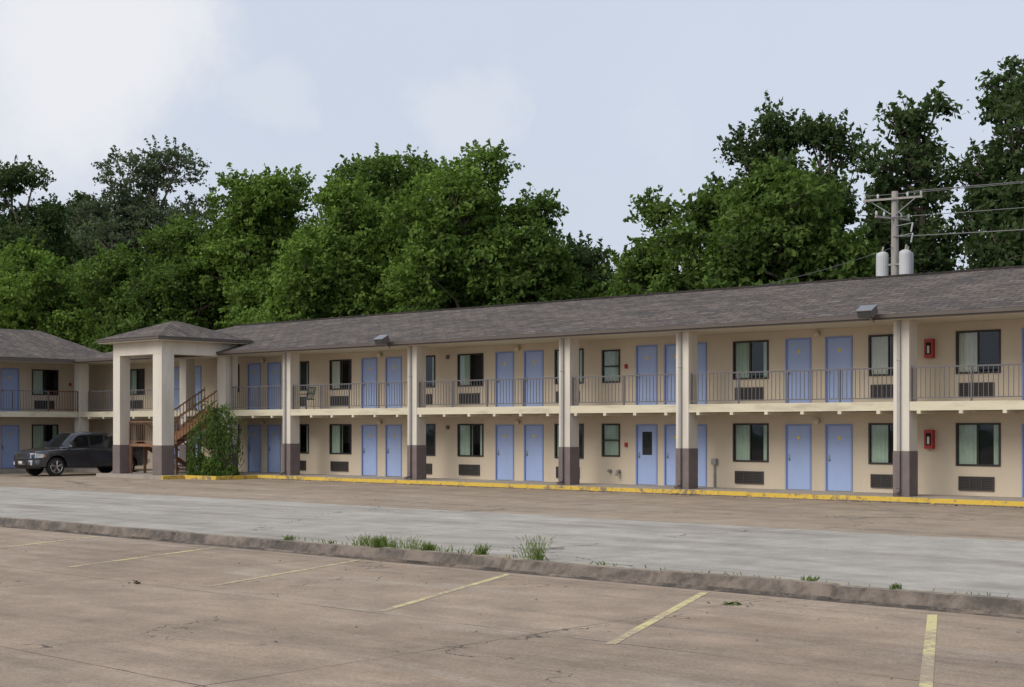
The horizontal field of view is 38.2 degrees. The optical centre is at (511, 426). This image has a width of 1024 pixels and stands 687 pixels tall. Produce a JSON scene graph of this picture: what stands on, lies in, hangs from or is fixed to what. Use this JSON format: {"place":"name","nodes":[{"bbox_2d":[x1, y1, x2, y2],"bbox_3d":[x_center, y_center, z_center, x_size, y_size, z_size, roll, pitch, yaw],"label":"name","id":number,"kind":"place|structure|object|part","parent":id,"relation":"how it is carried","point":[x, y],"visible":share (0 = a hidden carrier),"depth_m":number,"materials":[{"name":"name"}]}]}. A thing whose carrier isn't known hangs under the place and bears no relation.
{"place":"outdoors","nodes":[
{"label":"outdoors","id":0,"kind":"place"},
{"bbox_2d":[56,190,104,330],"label":"oak tree","id":1,"kind":"object","parent":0,"point":[78,197],"visible":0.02,"depth_m":120.74,"materials":[{"name":"green plant"}]},
{"bbox_2d":[56,134,223,321],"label":"locust tree","id":2,"kind":"object","parent":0,"point":[107,224],"visible":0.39,"depth_m":106.67,"materials":[{"name":"green plant"}]},
{"bbox_2d":[208,217,274,326],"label":"maple tree","id":3,"kind":"object","parent":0,"point":[219,233],"depth_m":108.32,"materials":[{"name":"green plant"}]},
{"bbox_2d":[300,387,315,408],"bbox_3d":[-8.531,-1.189,61.575,0.520,0.942,0.573,0,0,42],"label":"balcony chair","id":4,"kind":"object","parent":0,"point":[309,393],"visible":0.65,"depth_m":61.69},
{"bbox_2d":[274,142,438,288],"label":"maple tree","id":5,"kind":"object","parent":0,"point":[385,171],"visible":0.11,"depth_m":86.17,"materials":[{"name":"green plant"}]},
{"bbox_2d":[369,150,449,247],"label":"maple tree","id":6,"kind":"object","parent":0,"point":[427,167],"visible":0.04,"depth_m":85.98,"materials":[{"name":"green plant"}]},
{"bbox_2d":[0,527,1023,686],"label":"front parking lot","id":7,"kind":"structure","parent":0,"point":[64,624],"depth_m":16.95,"materials":[{"name":"beige concrete"}]},
{"bbox_2d":[0,527,936,686],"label":"parking stripes","id":8,"kind":"object","parent":7,"relation":"on","point":[927,670],"visible":1,"depth_m":17.89,"materials":[{"name":"paint"}]},
{"bbox_2d":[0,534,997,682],"bbox_3d":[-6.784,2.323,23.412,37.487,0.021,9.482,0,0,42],"label":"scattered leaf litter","id":9,"kind":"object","parent":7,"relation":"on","point":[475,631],"visible":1,"depth_m":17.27,"materials":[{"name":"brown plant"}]},
{"bbox_2d":[0,517,1023,616],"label":"old kerb","id":10,"kind":"structure","parent":7,"relation":"on","point":[986,604],"depth_m":22.74,"materials":[{"name":"concrete"}]},
{"bbox_2d":[282,533,1008,596],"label":"kerb weeds","id":11,"kind":"object","parent":10,"relation":"on","point":[379,542],"visible":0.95,"depth_m":24.93,"materials":[{"name":"green plant"}]},
{"bbox_2d":[707,600,753,605],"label":"fallen leaves","id":12,"kind":"object","parent":7,"relation":"on","point":[735,602],"visible":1,"depth_m":19.40,"materials":[{"name":"green plant"}]},
{"bbox_2d":[0,486,1023,598],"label":"concrete lane","id":13,"kind":"structure","parent":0,"point":[957,565],"depth_m":28.71,"materials":[{"name":"grey concrete"}]},
{"bbox_2d":[0,472,1023,540],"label":"parking lot","id":14,"kind":"structure","parent":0,"point":[923,520],"depth_m":40.98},
{"bbox_2d":[0,155,87,277],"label":"oak tree","id":15,"kind":"object","parent":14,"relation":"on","point":[48,224],"visible":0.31,"depth_m":111.52,"materials":[{"name":"green plant"}]},
{"bbox_2d":[0,234,104,346],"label":"maple tree","id":16,"kind":"object","parent":14,"relation":"on","point":[35,294],"visible":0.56,"depth_m":99.86,"materials":[{"name":"green plant"}]},
{"bbox_2d":[0,329,112,472],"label":"motel wing","id":17,"kind":"structure","parent":14,"relation":"on","point":[45,383],"depth_m":71.71,"materials":[{"name":"beige paint"}]},
{"bbox_2d":[1,368,18,468],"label":"wing doors","id":18,"kind":"structure","parent":17,"relation":"in","point":[9,376],"depth_m":70.89,"materials":[{"name":"blue metal"}]},
{"bbox_2d":[32,369,57,447],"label":"wing windows","id":19,"kind":"structure","parent":17,"relation":"in","point":[42,380],"depth_m":72.26,"materials":[{"name":"black glass"}]},
{"bbox_2d":[13,432,149,475],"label":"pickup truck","id":20,"kind":"object","parent":14,"relation":"on","point":[57,454],"visible":0.85,"depth_m":65.33,"materials":[{"name":"grey paint"}]},
{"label":"windows","id":21,"kind":"part","parent":20,"relation":"part of","materials":[{"name":"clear glass"}]},
{"bbox_2d":[63,239,174,363],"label":"maple tree","id":22,"kind":"object","parent":14,"relation":"on","point":[110,301],"visible":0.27,"depth_m":94.27,"materials":[{"name":"green plant"}]},
{"bbox_2d":[96,472,186,478],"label":"porch island","id":23,"kind":"structure","parent":14,"relation":"on","point":[142,475],"depth_m":62.25,"materials":[{"name":"concrete"}]},
{"bbox_2d":[129,386,216,473],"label":"staircase","id":24,"kind":"structure","parent":23,"relation":"on","point":[181,433],"depth_m":63.51,"materials":[{"name":"brown wood"}]},
{"bbox_2d":[97,321,253,474],"bbox_3d":[-14.521,-1.275,63.833,4.640,6.550,4.920,0,0,42],"label":"stair porch","id":25,"kind":"object","parent":23,"relation":"on","point":[162,344],"visible":0.83,"depth_m":63.13,"materials":[{"name":"white paint"}]},
{"bbox_2d":[186,451,209,475],"bbox_3d":[-12.977,1.522,61.501,1.120,1.168,1.131,0,0,10],"label":"shrub","id":26,"kind":"object","parent":23,"relation":"on","point":[194,461],"visible":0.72,"depth_m":61.23,"materials":[{"name":"green plant"}]},
{"bbox_2d":[200,455,223,475],"bbox_3d":[-12.374,1.615,61.158,1.040,0.974,1.008,0,0,-12],"label":"shrub","id":27,"kind":"object","parent":23,"relation":"on","point":[212,464],"visible":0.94,"depth_m":60.84,"materials":[{"name":"green plant"}]},
{"bbox_2d":[185,397,248,474],"bbox_3d":[-12.447,0.443,61.812,2.998,3.438,2.598,0,0,42],"label":"weeping tree","id":28,"kind":"object","parent":23,"relation":"on","point":[214,436],"visible":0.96,"depth_m":61.46,"materials":[{"name":"green plant"}]},
{"bbox_2d":[222,464,239,475],"bbox_3d":[-11.604,1.807,60.995,0.808,0.593,0.813,0,0,42],"label":"shrub","id":29,"kind":"object","parent":23,"relation":"on","point":[229,470],"visible":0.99,"depth_m":60.76,"materials":[{"name":"green plant"}]},
{"bbox_2d":[113,212,251,333],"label":"maple tree","id":30,"kind":"object","parent":14,"relation":"on","point":[187,306],"visible":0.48,"depth_m":92.35,"materials":[{"name":"green plant"}]},
{"bbox_2d":[161,475,257,479],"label":"yellow kerb","id":31,"kind":"structure","parent":14,"relation":"on","point":[209,477],"depth_m":60.55,"materials":[{"name":"paint"}]},
{"bbox_2d":[181,162,321,327],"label":"maple tree","id":32,"kind":"object","parent":14,"relation":"on","point":[255,223],"visible":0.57,"depth_m":90.50,"materials":[{"name":"green plant"}]},
{"bbox_2d":[233,167,405,325],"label":"maple tree","id":33,"kind":"object","parent":14,"relation":"on","point":[334,279],"visible":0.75,"depth_m":80.62,"materials":[{"name":"green plant"}]},
{"bbox_2d":[368,138,583,312],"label":"maple tree","id":34,"kind":"object","parent":14,"relation":"on","point":[442,240],"visible":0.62,"depth_m":77.25,"materials":[{"name":"green plant"}]},
{"bbox_2d":[447,182,597,306],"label":"maple tree","id":35,"kind":"object","parent":14,"relation":"on","point":[552,279],"visible":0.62,"depth_m":76.96,"materials":[{"name":"green plant"}]},
{"bbox_2d":[73,467,1023,501],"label":"walkway","id":36,"kind":"structure","parent":14,"relation":"on","point":[813,492],"depth_m":49.51,"materials":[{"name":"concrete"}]},
{"bbox_2d":[92,319,1023,496],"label":"walls","id":37,"kind":"structure","parent":36,"relation":"on","point":[939,471],"depth_m":50.36,"materials":[{"name":"beige paint"}]},
{"bbox_2d":[74,265,1023,362],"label":"roof","id":38,"kind":"structure","parent":37,"relation":"on","point":[993,290],"depth_m":50.66,"materials":[{"name":"grey"}]},
{"bbox_2d":[373,334,389,344],"bbox_3d":[-4.911,-3.281,55.746,0.510,0.384,0.430,0,0,42],"label":"floodlight","id":39,"kind":"object","parent":38,"relation":"attached to","point":[381,339],"visible":1,"depth_m":55.63,"materials":[{"name":"grey metal"}]},
{"bbox_2d":[855,304,877,317],"bbox_3d":[10.104,-3.281,42.084,0.510,0.384,0.430,0,0,42],"label":"floodlight","id":40,"kind":"object","parent":38,"relation":"attached to","point":[866,311],"visible":1,"depth_m":41.98,"materials":[{"name":"grey metal"}]},
{"bbox_2d":[130,382,993,490],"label":"air conditioner grilles","id":41,"kind":"object","parent":37,"relation":"attached to","point":[971,483],"visible":0.6,"depth_m":47.74,"materials":[{"name":"brown metal"}]},
{"bbox_2d":[130,329,1000,466],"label":"windows","id":42,"kind":"structure","parent":37,"relation":"attached to","point":[978,444],"depth_m":48.41,"materials":[{"name":"black glass"}]},
{"bbox_2d":[260,331,934,448],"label":"wall fixtures","id":43,"kind":"object","parent":37,"relation":"attached to","point":[929,352],"depth_m":43.67,"materials":[{"name":"red metal"}]},
{"bbox_2d":[279,320,917,496],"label":"columns","id":44,"kind":"structure","parent":36,"relation":"on","point":[905,467],"depth_m":47.77,"materials":[{"name":"white paint"}]},
{"bbox_2d":[88,363,1023,411],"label":"balcony railings","id":45,"kind":"object","parent":44,"relation":"attached to","point":[971,397],"visible":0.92,"depth_m":49.91,"materials":[{"name":"grey metal"}]},
{"bbox_2d":[174,328,1023,496],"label":"doors","id":46,"kind":"structure","parent":36,"relation":"on","point":[838,442],"depth_m":50.92,"materials":[{"name":"blue metal"}]},
{"bbox_2d":[607,458,717,486],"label":"utility pipes","id":47,"kind":"object","parent":36,"relation":"on","point":[714,461],"visible":1,"depth_m":48.87,"materials":[{"name":"grey metal"}]},
{"bbox_2d":[140,479,1023,516],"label":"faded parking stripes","id":48,"kind":"object","parent":14,"relation":"on","point":[641,498],"visible":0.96,"depth_m":43.71,"materials":[{"name":"yellow paint"}]},
{"bbox_2d":[257,475,1023,507],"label":"yellow kerb","id":49,"kind":"structure","parent":14,"relation":"on","point":[962,502],"depth_m":46.63,"materials":[{"name":"paint"}]},
{"bbox_2d":[595,184,693,296],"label":"oak tree","id":50,"kind":"object","parent":14,"relation":"on","point":[637,264],"visible":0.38,"depth_m":70.79,"materials":[{"name":"green plant"}]},
{"bbox_2d":[628,175,776,293],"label":"maple tree","id":51,"kind":"object","parent":14,"relation":"on","point":[703,215],"visible":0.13,"depth_m":66.42,"materials":[{"name":"green plant"}]},
{"bbox_2d":[668,154,890,291],"bbox_3d":[11.842,-4.837,63.555,9.124,13.902,7.528,0,0,42],"label":"maple tree","id":52,"kind":"object","parent":14,"relation":"on","point":[774,231],"visible":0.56,"depth_m":62.36,"materials":[{"name":"green plant"}]},
{"bbox_2d":[863,191,922,275],"bbox_3d":[14.611,-3.425,56.791,2.090,11.250,1.150,0,0,4],"label":"utility pole","id":53,"kind":"object","parent":14,"relation":"on","point":[902,261],"visible":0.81,"depth_m":56.78,"materials":[{"name":"grey wood"}]},
{"bbox_2d":[764,181,1023,284],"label":"power lines","id":54,"kind":"object","parent":53,"relation":"attached to","point":[939,213],"visible":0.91,"depth_m":55.16,"materials":[{"name":"metal"}]},
{"bbox_2d":[952,171,1023,269],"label":"oak tree","id":55,"kind":"object","parent":14,"relation":"on","point":[1004,248],"visible":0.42,"depth_m":57.73,"materials":[{"name":"green plant"}]},
{"bbox_2d":[0,526,1023,618],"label":"kerb gutter dirt","id":56,"kind":"structure","parent":0,"point":[567,577],"depth_m":22.56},
{"bbox_2d":[0,0,1023,283],"label":"sky","id":57,"kind":"structure","parent":0,"point":[601,103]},
{"bbox_2d":[529,230,620,297],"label":"locust tree","id":58,"kind":"object","parent":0,"point":[586,259],"visible":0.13,"depth_m":82.05,"materials":[{"name":"green plant"}]},
{"bbox_2d":[176,410,1022,416],"bbox_3d":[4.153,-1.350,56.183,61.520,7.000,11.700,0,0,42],"label":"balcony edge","id":59,"kind":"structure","parent":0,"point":[727,412],"depth_m":49.37,"materials":[{"name":"beige paint"}]},
{"bbox_2d":[80,312,1023,418],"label":"balcony slab","id":60,"kind":"structure","parent":59,"relation":"attached to","point":[971,407],"depth_m":49.06,"materials":[{"name":"beige concrete"}]},
{"bbox_2d":[591,274,632,296],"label":"oak sapling","id":61,"kind":"object","parent":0,"point":[604,294],"visible":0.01,"depth_m":78.80,"materials":[{"name":"green plant"}]},
{"bbox_2d":[273,479,1022,507],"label":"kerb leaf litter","id":62,"kind":"object","parent":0,"point":[690,495],"visible":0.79,"depth_m":45.63,"materials":[{"name":"brown plant"}]},
{"bbox_2d":[710,89,844,229],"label":"oak tree","id":63,"kind":"object","parent":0,"point":[776,140],"visible":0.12,"depth_m":71.80,"materials":[{"name":"green plant"}]},
{"bbox_2d":[786,107,880,238],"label":"oak tree","id":64,"kind":"object","parent":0,"point":[820,135],"visible":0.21,"depth_m":70.69,"materials":[{"name":"green plant"}]},
{"bbox_2d":[854,172,949,273],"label":"oak tree","id":65,"kind":"object","parent":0,"point":[870,235],"visible":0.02,"depth_m":67.44,"materials":[{"name":"green plant"}]},
{"bbox_2d":[848,80,975,275],"bbox_3d":[17.723,-6.545,64.887,5.570,17.298,6.504,0,0,42],"label":"oak tree","id":66,"kind":"object","parent":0,"point":[917,164],"visible":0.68,"depth_m":64.33,"materials":[{"name":"green plant"}]},
{"bbox_2d":[935,54,1023,256],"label":"oak tree","id":67,"kind":"object","parent":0,"point":[997,161],"visible":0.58,"depth_m":62.70,"materials":[{"name":"green plant"}]}
]}

